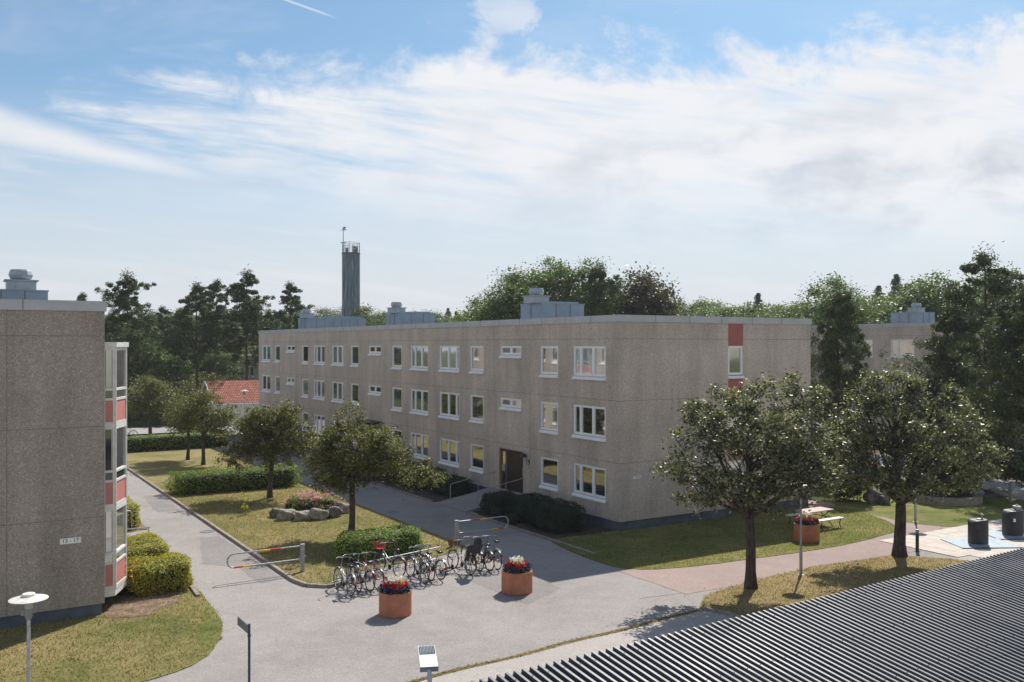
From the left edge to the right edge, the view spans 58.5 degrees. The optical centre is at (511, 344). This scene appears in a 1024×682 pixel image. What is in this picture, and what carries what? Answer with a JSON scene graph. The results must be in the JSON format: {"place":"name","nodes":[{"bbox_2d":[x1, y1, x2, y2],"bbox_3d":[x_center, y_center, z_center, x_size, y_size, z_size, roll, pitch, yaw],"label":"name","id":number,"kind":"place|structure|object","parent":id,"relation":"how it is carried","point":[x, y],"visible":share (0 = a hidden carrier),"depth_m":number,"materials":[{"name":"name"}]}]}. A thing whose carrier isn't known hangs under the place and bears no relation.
{"place":"outdoors","nodes":[
{"label":"outdoors","id":0,"kind":"place"},
{"bbox_2d":[0,530,222,681],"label":"lawn","id":1,"kind":"structure","parent":0,"point":[69,674],"depth_m":24.41,"materials":[{"name":"plant"}]},
{"bbox_2d":[8,592,48,681],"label":"street lamp","id":2,"kind":"object","parent":1,"relation":"on","point":[27,599],"visible":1,"depth_m":18.20,"materials":[{"name":"metal"}]},
{"bbox_2d":[127,524,146,530],"bbox_3d":[-20.261,8.083,43.711,3.490,0.030,10.600,0,0,-32],"label":"planting bed","id":3,"kind":"object","parent":1,"relation":"on","point":[141,525],"visible":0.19,"depth_m":40.16,"materials":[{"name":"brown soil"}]},
{"bbox_2d":[127,496,141,529],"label":"hedge","id":4,"kind":"object","parent":3,"relation":"on","point":[133,506],"visible":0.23,"depth_m":39.89,"materials":[{"name":"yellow plant"}]},
{"bbox_2d":[102,588,179,617],"bbox_3d":[-13.275,8.083,31.781,3.164,0.030,10.205,0,0,-30],"label":"planting bed","id":5,"kind":"object","parent":1,"relation":"on","point":[119,607],"visible":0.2,"depth_m":28.52,"materials":[{"name":"brown soil"}]},
{"bbox_2d":[127,532,170,557],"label":"hedge","id":6,"kind":"object","parent":5,"relation":"on","point":[152,544],"visible":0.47,"depth_m":32.77,"materials":[{"name":"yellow plant"}]},
{"bbox_2d":[122,550,194,596],"bbox_3d":[-12.012,7.506,30.010,3.034,1.229,2.436,0,0,-32],"label":"hedge","id":7,"kind":"object","parent":5,"relation":"on","point":[159,574],"visible":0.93,"depth_m":29.72,"materials":[{"name":"green plant"}]},
{"bbox_2d":[196,605,222,651],"bbox_3d":[-8.673,8.074,26.252,0.708,0.001,4.506,0,0,-18],"label":"green grass patch","id":8,"kind":"object","parent":1,"relation":"on","point":[213,630],"visible":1,"depth_m":25.75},
{"bbox_2d":[0,486,967,681],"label":"grass","id":9,"kind":"structure","parent":1,"relation":"on","point":[433,539],"depth_m":34.24,"materials":[{"name":"plant"}]},
{"bbox_2d":[127,424,239,441],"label":"street","id":10,"kind":"structure","parent":0,"point":[143,430],"depth_m":86.36,"materials":[{"name":"asphalt"}]},
{"bbox_2d":[127,448,465,583],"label":"lawn","id":11,"kind":"structure","parent":0,"point":[147,465],"depth_m":42.29,"materials":[{"name":"plant"}]},
{"bbox_2d":[127,430,237,452],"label":"hedge","id":12,"kind":"object","parent":11,"relation":"on","point":[147,442],"visible":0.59,"depth_m":70.29,"materials":[{"name":"green plant"}]},
{"bbox_2d":[154,387,218,459],"bbox_3d":[-22.625,5.497,64.262,4.422,5.322,5.196,0,0,-30],"label":"broadleaf tree","id":13,"kind":"object","parent":11,"relation":"on","point":[175,399],"visible":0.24,"depth_m":64.05,"materials":[{"name":"green plant"}]},
{"bbox_2d":[159,384,241,464],"bbox_3d":[-20.785,5.360,61.407,5.469,5.602,4.655,0,0,0],"label":"broadleaf tree","id":14,"kind":"object","parent":11,"relation":"on","point":[203,421],"visible":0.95,"depth_m":61.09,"materials":[{"name":"green plant"}]},
{"bbox_2d":[162,463,303,494],"bbox_3d":[-15.432,7.496,51.265,7.714,1.275,2.252,0,0,-32],"label":"hedge","id":15,"kind":"object","parent":11,"relation":"on","point":[206,481],"visible":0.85,"depth_m":50.33,"materials":[{"name":"green plant"}]},
{"bbox_2d":[209,394,316,497],"bbox_3d":[-13.036,5.371,48.431,5.552,5.569,4.207,0,0,0],"label":"broadleaf tree","id":16,"kind":"object","parent":11,"relation":"on","point":[268,427],"visible":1,"depth_m":47.93,"materials":[{"name":"green plant"}]},
{"bbox_2d":[226,543,305,571],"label":"barrier gate","id":17,"kind":"structure","parent":11,"relation":"on","point":[302,556],"depth_m":32.21,"materials":[{"name":"metal"}]},
{"bbox_2d":[275,485,348,510],"bbox_3d":[-9.648,7.463,44.244,3.505,1.326,2.028,0,0,-10],"label":"rose bush","id":18,"kind":"object","parent":11,"relation":"on","point":[312,500],"visible":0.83,"depth_m":43.72,"materials":[{"name":"green plant"}]},
{"bbox_2d":[295,397,449,534],"bbox_3d":[-5.897,5.173,38.660,6.704,5.979,4.379,0,0,0],"label":"broadleaf tree","id":19,"kind":"object","parent":11,"relation":"on","point":[350,461],"visible":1,"depth_m":38.14,"materials":[{"name":"green plant"}]},
{"bbox_2d":[331,524,424,561],"bbox_3d":[-5.113,7.569,35.035,3.786,1.129,1.964,0,0,-32],"label":"hedge","id":20,"kind":"object","parent":11,"relation":"on","point":[402,537],"visible":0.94,"depth_m":34.44,"materials":[{"name":"green plant"}]},
{"bbox_2d":[0,0,1023,319],"label":"sky","id":21,"kind":"structure","parent":0,"point":[737,149],"materials":[{"name":"blue"}]},
{"bbox_2d":[127,377,990,513],"bbox_3d":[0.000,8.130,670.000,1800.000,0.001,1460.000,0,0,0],"label":"ground","id":22,"kind":"structure","parent":0,"point":[134,423],"depth_m":93.22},
{"bbox_2d":[0,269,128,628],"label":"apartment building","id":23,"kind":"structure","parent":22,"relation":"on","point":[63,455],"depth_m":26.80,"materials":[{"name":"concrete"}]},
{"bbox_2d":[105,342,128,596],"bbox_3d":[-13.174,3.800,29.803,0.963,7.760,4.330,0,0,-32],"label":"bay window","id":24,"kind":"structure","parent":23,"relation":"in","point":[115,352],"depth_m":27.96,"materials":[{"name":"white metal"}]},
{"bbox_2d":[94,267,165,421],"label":"pine tree","id":25,"kind":"object","parent":22,"relation":"on","point":[124,301],"visible":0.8,"depth_m":95.31,"materials":[{"name":"green plant"}]},
{"bbox_2d":[127,373,183,433],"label":"broadleaf tree","id":26,"kind":"object","parent":22,"relation":"on","point":[154,403],"visible":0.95,"depth_m":77.90,"materials":[{"name":"green plant"}]},
{"bbox_2d":[142,305,181,393],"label":"pine tree","id":27,"kind":"object","parent":22,"relation":"on","point":[160,317],"visible":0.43,"depth_m":124.31,"materials":[{"name":"green plant"}]},
{"bbox_2d":[130,347,208,411],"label":"deciduous tree","id":28,"kind":"object","parent":22,"relation":"on","point":[163,370],"visible":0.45,"depth_m":105.17,"materials":[{"name":"green plant"}]},
{"bbox_2d":[152,307,212,377],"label":"pine tree","id":29,"kind":"object","parent":22,"relation":"on","point":[167,318],"visible":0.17,"depth_m":111.32,"materials":[{"name":"green plant"}]},
{"bbox_2d":[156,277,229,391],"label":"pine tree","id":30,"kind":"object","parent":22,"relation":"on","point":[207,327],"visible":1,"depth_m":99.37,"materials":[{"name":"green plant"}]},
{"bbox_2d":[193,278,234,355],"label":"pine tree","id":31,"kind":"object","parent":22,"relation":"on","point":[220,297],"visible":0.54,"depth_m":124.40,"materials":[{"name":"green plant"}]},
{"bbox_2d":[193,348,244,380],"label":"deciduous tree","id":32,"kind":"object","parent":22,"relation":"on","point":[221,365],"visible":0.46,"depth_m":118.78,"materials":[{"name":"green plant"}]},
{"bbox_2d":[201,380,258,424],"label":"garden house","id":33,"kind":"structure","parent":22,"relation":"on","point":[230,391],"depth_m":94.15,"materials":[{"name":"tile"}]},
{"bbox_2d":[203,264,275,379],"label":"pine tree","id":34,"kind":"object","parent":22,"relation":"on","point":[249,314],"visible":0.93,"depth_m":103.04,"materials":[{"name":"green plant"}]},
{"bbox_2d":[269,280,314,329],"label":"pine tree","id":35,"kind":"object","parent":22,"relation":"on","point":[295,302],"visible":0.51,"depth_m":117.53,"materials":[{"name":"green plant"}]},
{"bbox_2d":[340,227,359,316],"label":"tower","id":36,"kind":"structure","parent":22,"relation":"on","point":[350,278],"depth_m":148.77,"materials":[{"name":"paint"}]},
{"bbox_2d":[229,434,472,501],"bbox_3d":[-13.324,8.080,65.249,3.400,0.030,41.300,0,0,-32],"label":"planting bed","id":37,"kind":"object","parent":22,"relation":"on","point":[431,495],"visible":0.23,"depth_m":50.96,"materials":[{"name":"soil"}]},
{"bbox_2d":[429,474,474,496],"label":"hedge","id":38,"kind":"object","parent":37,"relation":"on","point":[461,488],"visible":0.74,"depth_m":48.58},
{"bbox_2d":[345,302,387,325],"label":"deciduous tree","id":39,"kind":"object","parent":22,"relation":"on","point":[371,321],"visible":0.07,"depth_m":148.99,"materials":[{"name":"green plant"}]},
{"bbox_2d":[445,266,554,321],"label":"deciduous tree","id":40,"kind":"object","parent":22,"relation":"on","point":[510,288],"visible":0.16,"depth_m":88.81,"materials":[{"name":"green plant"}]},
{"bbox_2d":[258,288,811,530],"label":"apartment building","id":41,"kind":"structure","parent":22,"relation":"on","point":[567,401],"depth_m":45.12,"materials":[{"name":"concrete"}]},
{"bbox_2d":[409,432,427,459],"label":"window","id":42,"kind":"structure","parent":41,"relation":"in","point":[420,441],"depth_m":56.19,"materials":[{"name":"clear glass"}]},
{"bbox_2d":[409,389,428,415],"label":"window","id":43,"kind":"structure","parent":41,"relation":"in","point":[419,398],"depth_m":56.30,"materials":[{"name":"clear glass"}]},
{"bbox_2d":[409,346,428,370],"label":"window","id":44,"kind":"structure","parent":41,"relation":"in","point":[419,354],"depth_m":56.30,"materials":[{"name":"clear glass"}]},
{"bbox_2d":[438,438,459,467],"bbox_3d":[-3.622,6.225,52.841,0.190,1.530,2.512,0,0,-32],"label":"window","id":45,"kind":"structure","parent":41,"relation":"in","point":[449,449],"depth_m":52.90,"materials":[{"name":"clear glass"}]},
{"bbox_2d":[438,392,459,420],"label":"window","id":46,"kind":"structure","parent":41,"relation":"in","point":[449,402],"depth_m":52.90,"materials":[{"name":"clear glass"}]},
{"bbox_2d":[438,346,459,372],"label":"window","id":47,"kind":"structure","parent":41,"relation":"in","point":[449,355],"depth_m":52.86,"materials":[{"name":"clear glass"}]},
{"bbox_2d":[469,443,483,473],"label":"window","id":48,"kind":"structure","parent":41,"relation":"in","point":[477,451],"depth_m":50.16,"materials":[{"name":"clear glass"}]},
{"bbox_2d":[469,395,483,423],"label":"window","id":49,"kind":"structure","parent":41,"relation":"in","point":[477,401],"depth_m":50.17,"materials":[{"name":"clear glass"}]},
{"bbox_2d":[469,346,483,373],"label":"window","id":50,"kind":"structure","parent":41,"relation":"in","point":[477,352],"depth_m":50.16,"materials":[{"name":"clear glass"}]},
{"bbox_2d":[499,447,522,493],"bbox_3d":[0.020,6.465,47.133,0.150,2.170,2.368,0,0,-32],"label":"door","id":51,"kind":"structure","parent":41,"relation":"in","point":[510,462],"depth_m":47.25,"materials":[{"name":"brown wood"}]},
{"bbox_2d":[539,457,558,491],"bbox_3d":[1.795,6.225,44.095,0.190,1.530,1.582,0,0,-32],"label":"window","id":52,"kind":"structure","parent":41,"relation":"in","point":[549,466],"depth_m":44.14,"materials":[{"name":"clear glass"}]},
{"bbox_2d":[539,401,558,434],"bbox_3d":[1.795,3.525,44.095,0.190,1.530,1.582,0,0,-32],"label":"window","id":53,"kind":"structure","parent":41,"relation":"in","point":[549,410],"depth_m":44.15,"materials":[{"name":"clear glass"}]},
{"bbox_2d":[539,346,558,377],"bbox_3d":[1.795,0.825,44.095,0.190,1.530,1.582,0,0,-32],"label":"window","id":54,"kind":"structure","parent":41,"relation":"in","point":[549,354],"depth_m":44.17,"materials":[{"name":"clear glass"}]},
{"bbox_2d":[571,463,605,503],"bbox_3d":[3.493,6.225,41.358,0.190,1.530,2.516,0,0,-32],"label":"window","id":55,"kind":"structure","parent":41,"relation":"in","point":[588,480],"depth_m":41.39,"materials":[{"name":"clear glass"}]},
{"bbox_2d":[571,404,605,441],"bbox_3d":[3.493,3.525,41.358,0.190,1.530,2.516,0,0,-32],"label":"window","id":56,"kind":"structure","parent":41,"relation":"in","point":[588,420],"depth_m":41.39,"materials":[{"name":"clear glass"}]},
{"bbox_2d":[571,346,605,380],"bbox_3d":[3.493,0.825,41.358,0.190,1.530,2.516,0,0,-32],"label":"window","id":57,"kind":"structure","parent":41,"relation":"in","point":[588,360],"depth_m":41.39,"materials":[{"name":"clear glass"}]},
{"bbox_2d":[728,346,744,378],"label":"window","id":58,"kind":"structure","parent":41,"relation":"in","point":[735,353],"depth_m":43.23,"materials":[{"name":"clear glass"}]},
{"bbox_2d":[466,256,657,320],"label":"deciduous tree","id":59,"kind":"object","parent":22,"relation":"on","point":[551,278],"visible":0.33,"depth_m":89.88,"materials":[{"name":"green plant"}]},
{"bbox_2d":[578,259,625,315],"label":"pine tree","id":60,"kind":"object","parent":22,"relation":"on","point":[601,297],"visible":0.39,"depth_m":86.89,"materials":[{"name":"green plant"}]},
{"bbox_2d":[604,261,697,315],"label":"deciduous tree","id":61,"kind":"object","parent":22,"relation":"on","point":[644,301],"visible":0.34,"depth_m":90.63,"materials":[{"name":"green plant"}]},
{"bbox_2d":[708,303,765,317],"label":"deciduous tree","id":62,"kind":"object","parent":22,"relation":"on","point":[730,310],"visible":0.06,"depth_m":117.39,"materials":[{"name":"green plant"}]},
{"bbox_2d":[721,300,793,317],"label":"deciduous tree","id":63,"kind":"object","parent":22,"relation":"on","point":[759,307],"visible":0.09,"depth_m":123.34,"materials":[{"name":"green plant"}]},
{"bbox_2d":[811,303,1023,445],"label":"apartment building","id":64,"kind":"structure","parent":22,"relation":"on","point":[900,333],"depth_m":78.17,"materials":[{"name":"concrete"}]},
{"bbox_2d":[890,339,914,357],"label":"window","id":65,"kind":"structure","parent":64,"relation":"in","point":[900,347],"depth_m":76.86,"materials":[{"name":"clear glass"}]},
{"bbox_2d":[127,442,1019,681],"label":"asphalt yard","id":66,"kind":"structure","parent":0,"point":[455,618],"depth_m":28.11,"materials":[{"name":"asphalt"}]},
{"bbox_2d":[143,494,179,511],"bbox_3d":[-18.020,8.100,46.900,1.128,0.001,5.492,0,0,-29],"label":"asphalt patch","id":67,"kind":"object","parent":66,"relation":"on","point":[160,503],"visible":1,"depth_m":46.66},
{"bbox_2d":[127,467,346,587],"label":"kerb","id":68,"kind":"structure","parent":66,"relation":"on","point":[265,560],"depth_m":36.46,"materials":[{"name":"concrete"}]},
{"bbox_2d":[200,536,280,582],"bbox_3d":[-10.884,8.100,34.636,1.886,0.001,8.652,0,0,-32],"label":"asphalt patch","id":69,"kind":"object","parent":66,"relation":"on","point":[217,550],"visible":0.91,"depth_m":34.66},
{"bbox_2d":[333,557,356,595],"bbox_3d":[-5.463,7.556,29.945,0.594,1.090,1.814,7,-4,-33],"label":"bicycle","id":70,"kind":"object","parent":66,"relation":"on","point":[350,574],"visible":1,"depth_m":29.82,"materials":[{"name":"silver metal"}]},
{"bbox_2d":[373,541,407,575],"bbox_3d":[-4.303,7.556,32.229,1.814,1.090,0.594,0,-6,42],"label":"bicycle","id":71,"kind":"object","parent":66,"relation":"on","point":[392,560],"visible":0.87,"depth_m":32.15,"materials":[{"name":"silver metal"}]},
{"bbox_2d":[377,572,412,618],"bbox_3d":[-3.506,7.497,27.504,1.081,1.206,1.088,0,0,0],"label":"flower pot","id":72,"kind":"object","parent":66,"relation":"on","point":[395,597],"visible":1,"depth_m":27.19,"materials":[{"name":"ceramic"}]},
{"bbox_2d":[406,546,430,583],"bbox_3d":[-3.235,7.556,31.473,0.594,1.090,1.814,5,-3,-33],"label":"bicycle","id":73,"kind":"object","parent":66,"relation":"on","point":[420,565],"visible":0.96,"depth_m":31.33,"materials":[{"name":"silver metal"}]},
{"bbox_2d":[447,538,481,574],"bbox_3d":[-1.758,7.433,32.631,0.594,1.339,1.814,7,-5,-38],"label":"bicycle","id":74,"kind":"object","parent":66,"relation":"on","point":[474,549],"visible":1,"depth_m":32.30,"materials":[{"name":"white paint"}]},
{"bbox_2d":[462,567,559,603],"bbox_3d":[0.122,8.100,30.941,2.132,0.001,4.452,0,0,-34],"label":"asphalt patch","id":75,"kind":"object","parent":66,"relation":"on","point":[492,580],"visible":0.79,"depth_m":30.77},
{"bbox_2d":[501,555,532,595],"bbox_3d":[0.168,7.513,30.037,1.046,1.174,1.123,0,0,-33],"label":"flower pot","id":76,"kind":"object","parent":75,"relation":"on","point":[517,579],"visible":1,"depth_m":29.65,"materials":[{"name":"ceramic"}]},
{"bbox_2d":[465,511,595,554],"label":"kerb","id":77,"kind":"structure","parent":66,"relation":"on","point":[529,532],"depth_m":39.05,"materials":[{"name":"concrete"}]},
{"bbox_2d":[477,512,613,538],"bbox_3d":[1.190,8.080,41.838,3.400,0.030,6.990,0,0,-32],"label":"planting bed","id":78,"kind":"object","parent":66,"relation":"on","point":[591,529],"visible":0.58,"depth_m":39.93,"materials":[{"name":"soil"}]},
{"bbox_2d":[479,490,517,513],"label":"hedge","id":79,"kind":"object","parent":78,"relation":"on","point":[489,500],"visible":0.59,"depth_m":43.22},
{"bbox_2d":[501,492,552,522],"bbox_3d":[0.870,7.492,42.303,2.212,1.256,3.224,0,0,-32],"label":"hedge","id":80,"kind":"object","parent":78,"relation":"on","point":[518,505],"visible":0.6,"depth_m":41.92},
{"bbox_2d":[526,498,588,533],"bbox_3d":[1.920,7.462,40.155,2.201,1.328,2.863,0,0,-32],"label":"hedge","id":81,"kind":"object","parent":78,"relation":"on","point":[555,516],"visible":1,"depth_m":39.42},
{"bbox_2d":[408,608,700,681],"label":"kerb","id":82,"kind":"structure","parent":66,"relation":"on","point":[485,663],"depth_m":24.45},
{"bbox_2d":[407,609,698,681],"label":"joint weeds","id":83,"kind":"object","parent":82,"relation":"on","point":[517,655],"visible":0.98,"depth_m":24.54,"materials":[{"name":"green plant"}]},
{"bbox_2d":[420,556,982,681],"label":"forecourt strip","id":84,"kind":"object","parent":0,"point":[624,638],"visible":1,"depth_m":24.55,"materials":[{"name":"concrete"}]},
{"bbox_2d":[237,616,250,681],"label":"street sign","id":85,"kind":"object","parent":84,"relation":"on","point":[244,626],"visible":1,"depth_m":18.21,"materials":[{"name":"grey metal"}]},
{"bbox_2d":[418,644,437,681],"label":"street lamp","id":86,"kind":"object","parent":84,"relation":"on","point":[428,662],"visible":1,"depth_m":12.10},
{"bbox_2d":[471,547,1023,681],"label":"shed","id":87,"kind":"structure","parent":84,"relation":"on","point":[961,622],"depth_m":15.56,"materials":[{"name":"black metal"}]},
{"bbox_2d":[551,507,894,569],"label":"lawn","id":88,"kind":"structure","parent":0,"point":[684,544],"depth_m":37.56,"materials":[{"name":"plant"}]},
{"bbox_2d":[793,512,820,542],"bbox_3d":[12.187,7.503,37.841,1.107,1.194,1.138,0,0,0],"label":"flower pot","id":89,"kind":"object","parent":88,"relation":"on","point":[810,529],"visible":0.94,"depth_m":37.48,"materials":[{"name":"ceramic"}]},
{"bbox_2d":[786,507,843,530],"bbox_3d":[13.496,7.738,40.822,1.700,0.756,1.936,0,0,-32],"label":"picnic table","id":90,"kind":"object","parent":88,"relation":"on","point":[817,509],"visible":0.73,"depth_m":40.81,"materials":[{"name":"brown wood"}]},
{"bbox_2d":[620,497,1020,593],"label":"footpath","id":91,"kind":"structure","parent":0,"point":[687,580],"depth_m":33.24,"materials":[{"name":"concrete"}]},
{"bbox_2d":[700,556,967,616],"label":"lawn","id":92,"kind":"structure","parent":0,"point":[796,580],"depth_m":31.09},
{"bbox_2d":[639,367,853,589],"bbox_3d":[7.965,4.453,29.961,7.204,7.409,4.863,0,0,-21],"label":"broadleaf tree","id":93,"kind":"object","parent":92,"relation":"on","point":[783,460],"visible":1,"depth_m":29.91,"materials":[{"name":"green plant"}]},
{"bbox_2d":[816,354,1015,557],"bbox_3d":[15.386,4.263,34.967,7.559,7.801,5.071,0,0,0],"label":"broadleaf tree","id":94,"kind":"object","parent":92,"relation":"on","point":[900,443],"visible":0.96,"depth_m":34.57,"materials":[{"name":"green plant"}]},
{"bbox_2d":[808,500,941,532],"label":"footpath","id":95,"kind":"structure","parent":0,"point":[911,527],"depth_m":40.80,"materials":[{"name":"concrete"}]},
{"bbox_2d":[811,467,1023,498],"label":"street","id":96,"kind":"structure","parent":0,"point":[1018,491],"depth_m":52.19,"materials":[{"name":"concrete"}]},
{"bbox_2d":[812,432,1022,479],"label":"woodland floor","id":97,"kind":"structure","parent":0,"point":[877,451],"depth_m":69.26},
{"bbox_2d":[765,270,889,324],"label":"deciduous tree","id":98,"kind":"object","parent":97,"relation":"on","point":[818,292],"visible":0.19,"depth_m":95.42,"materials":[{"name":"green plant"}]},
{"bbox_2d":[811,283,898,447],"bbox_3d":[21.149,1.925,58.823,7.070,12.352,7.276,0,0,33],"label":"pine tree","id":99,"kind":"object","parent":97,"relation":"on","point":[844,313],"visible":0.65,"depth_m":58.24,"materials":[{"name":"green plant"}]},
{"bbox_2d":[868,270,992,323],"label":"deciduous tree","id":100,"kind":"object","parent":97,"relation":"on","point":[925,296],"visible":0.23,"depth_m":98.36,"materials":[{"name":"green plant"}]},
{"bbox_2d":[891,241,1023,474],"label":"pine tree","id":101,"kind":"object","parent":97,"relation":"on","point":[999,281],"visible":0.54,"depth_m":56.49,"materials":[{"name":"green plant"}]},
{"bbox_2d":[897,300,1018,446],"bbox_3d":[28.174,2.437,58.244,7.228,11.326,7.023,0,0,-3],"label":"pine tree","id":102,"kind":"object","parent":97,"relation":"on","point":[947,330],"visible":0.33,"depth_m":57.38,"materials":[{"name":"green plant"}]},
{"bbox_2d":[830,484,1023,526],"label":"lawn","id":103,"kind":"structure","parent":0,"point":[990,508],"depth_m":44.59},
{"bbox_2d":[815,436,873,502],"bbox_3d":[17.245,6.343,47.262,3.345,3.574,2.697,0,0,-17],"label":"shrub","id":104,"kind":"object","parent":103,"relation":"on","point":[850,491],"visible":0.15,"depth_m":46.59,"materials":[{"name":"green plant"}]},
{"bbox_2d":[903,445,982,496],"bbox_3d":[22.645,6.654,48.250,4.175,2.959,3.661,0,0,-17],"label":"shrub","id":105,"kind":"object","parent":103,"relation":"on","point":[957,491],"visible":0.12,"depth_m":47.28,"materials":[{"name":"green plant"}]},
{"bbox_2d":[911,491,982,505],"bbox_3d":[22.453,7.930,47.758,3.800,0.380,3.800,0,0,0],"label":"planter rim","id":106,"kind":"object","parent":103,"relation":"on","point":[963,499],"visible":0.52,"depth_m":46.22,"materials":[{"name":"stone"}]},
{"bbox_2d":[943,286,1023,487],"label":"pine tree","id":107,"kind":"object","parent":103,"relation":"on","point":[1008,336],"visible":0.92,"depth_m":46.87,"materials":[{"name":"green plant"}]},
{"bbox_2d":[879,519,1023,557],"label":"paving slabs","id":108,"kind":"structure","parent":0,"point":[930,541],"depth_m":37.35,"materials":[{"name":"concrete"}]},
{"bbox_2d":[941,513,1022,548],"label":"waste container","id":109,"kind":"object","parent":108,"relation":"on","point":[978,534],"visible":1,"depth_m":36.78,"materials":[{"name":"metal"}]},
{"bbox_2d":[989,504,1023,539],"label":"waste container","id":110,"kind":"object","parent":108,"relation":"on","point":[1013,523],"visible":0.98,"depth_m":38.43,"materials":[{"name":"metal"}]},
{"bbox_2d":[957,261,1023,319],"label":"deciduous tree","id":111,"kind":"object","parent":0,"point":[1002,297],"visible":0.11,"depth_m":95.41,"materials":[{"name":"green plant"}]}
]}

